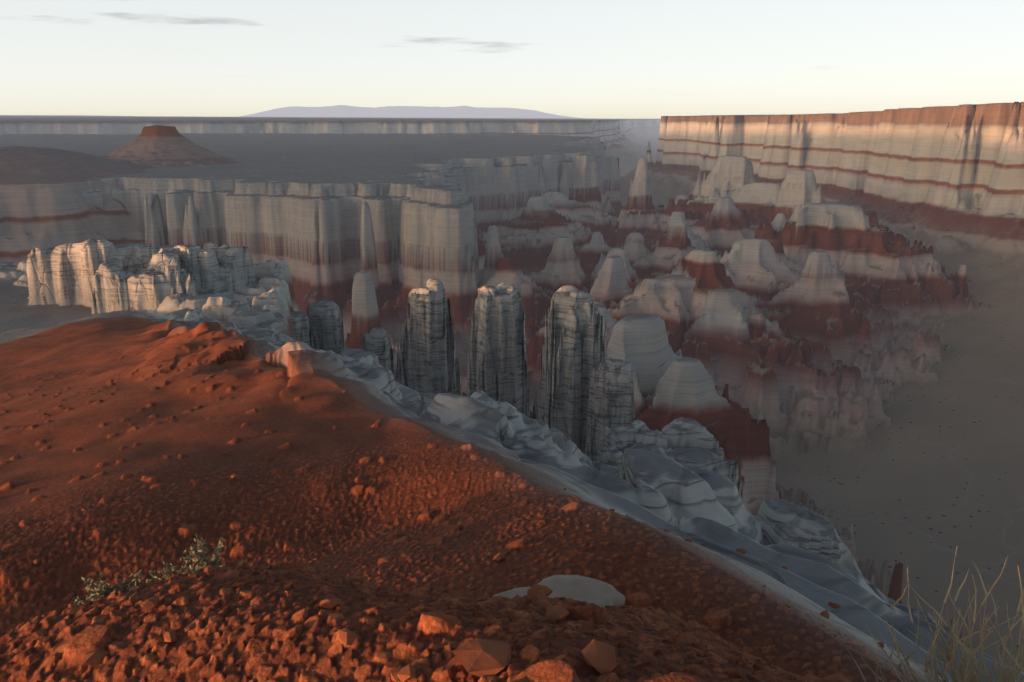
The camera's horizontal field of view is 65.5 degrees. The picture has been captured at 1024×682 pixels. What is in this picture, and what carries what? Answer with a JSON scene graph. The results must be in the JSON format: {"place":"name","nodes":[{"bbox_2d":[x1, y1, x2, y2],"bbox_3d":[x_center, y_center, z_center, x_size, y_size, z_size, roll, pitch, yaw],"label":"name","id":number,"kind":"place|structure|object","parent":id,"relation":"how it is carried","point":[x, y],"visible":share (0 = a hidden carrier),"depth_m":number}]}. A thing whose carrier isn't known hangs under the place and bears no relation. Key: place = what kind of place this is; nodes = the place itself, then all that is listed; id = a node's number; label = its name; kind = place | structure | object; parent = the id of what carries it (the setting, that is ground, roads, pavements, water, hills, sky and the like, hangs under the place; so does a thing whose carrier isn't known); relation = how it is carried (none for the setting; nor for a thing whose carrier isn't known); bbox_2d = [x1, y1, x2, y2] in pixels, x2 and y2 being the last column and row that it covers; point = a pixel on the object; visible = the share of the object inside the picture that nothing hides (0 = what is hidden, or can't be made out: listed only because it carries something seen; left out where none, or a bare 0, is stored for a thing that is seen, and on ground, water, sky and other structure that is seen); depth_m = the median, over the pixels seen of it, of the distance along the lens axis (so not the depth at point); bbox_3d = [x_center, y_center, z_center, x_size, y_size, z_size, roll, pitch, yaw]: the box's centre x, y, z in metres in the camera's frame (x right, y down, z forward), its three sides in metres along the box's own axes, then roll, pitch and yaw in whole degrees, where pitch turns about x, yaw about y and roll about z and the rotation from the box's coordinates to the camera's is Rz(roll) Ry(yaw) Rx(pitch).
{"place":"outdoors","nodes":[
{"label":"outdoors","id":0,"kind":"place"},
{"bbox_2d":[0,102,1023,681],"bbox_3d":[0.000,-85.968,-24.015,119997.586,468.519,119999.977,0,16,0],"label":"terrain","id":1,"kind":"structure","parent":0,"point":[772,346],"depth_m":62.74},
{"bbox_2d":[73,570,155,605],"bbox_3d":[-3.730,2.497,7.491,0.841,0.694,0.970,0,16,0],"label":"sage","id":2,"kind":"object","parent":1,"relation":"on","point":[97,592],"depth_m":7.58},
{"bbox_2d":[143,533,242,583],"bbox_3d":[-2.804,2.167,7.294,1.033,0.777,1.067,0,16,0],"label":"sage","id":3,"kind":"object","parent":1,"relation":"on","point":[199,557],"depth_m":7.27},
{"bbox_2d":[33,455,883,681],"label":"loose rocks","id":4,"kind":"object","parent":1,"relation":"on","point":[479,657],"visible":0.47,"depth_m":2.60},
{"bbox_2d":[493,575,624,607],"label":"pale slab","id":5,"kind":"structure","parent":1,"relation":"on","point":[599,593],"depth_m":3.72},
{"bbox_2d":[843,548,1023,681],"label":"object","id":6,"kind":"object","parent":1,"relation":"on","point":[956,675],"visible":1,"depth_m":2.86},
{"bbox_2d":[0,0,1023,118],"label":"sky","id":7,"kind":"structure","parent":0,"point":[599,59]}
]}

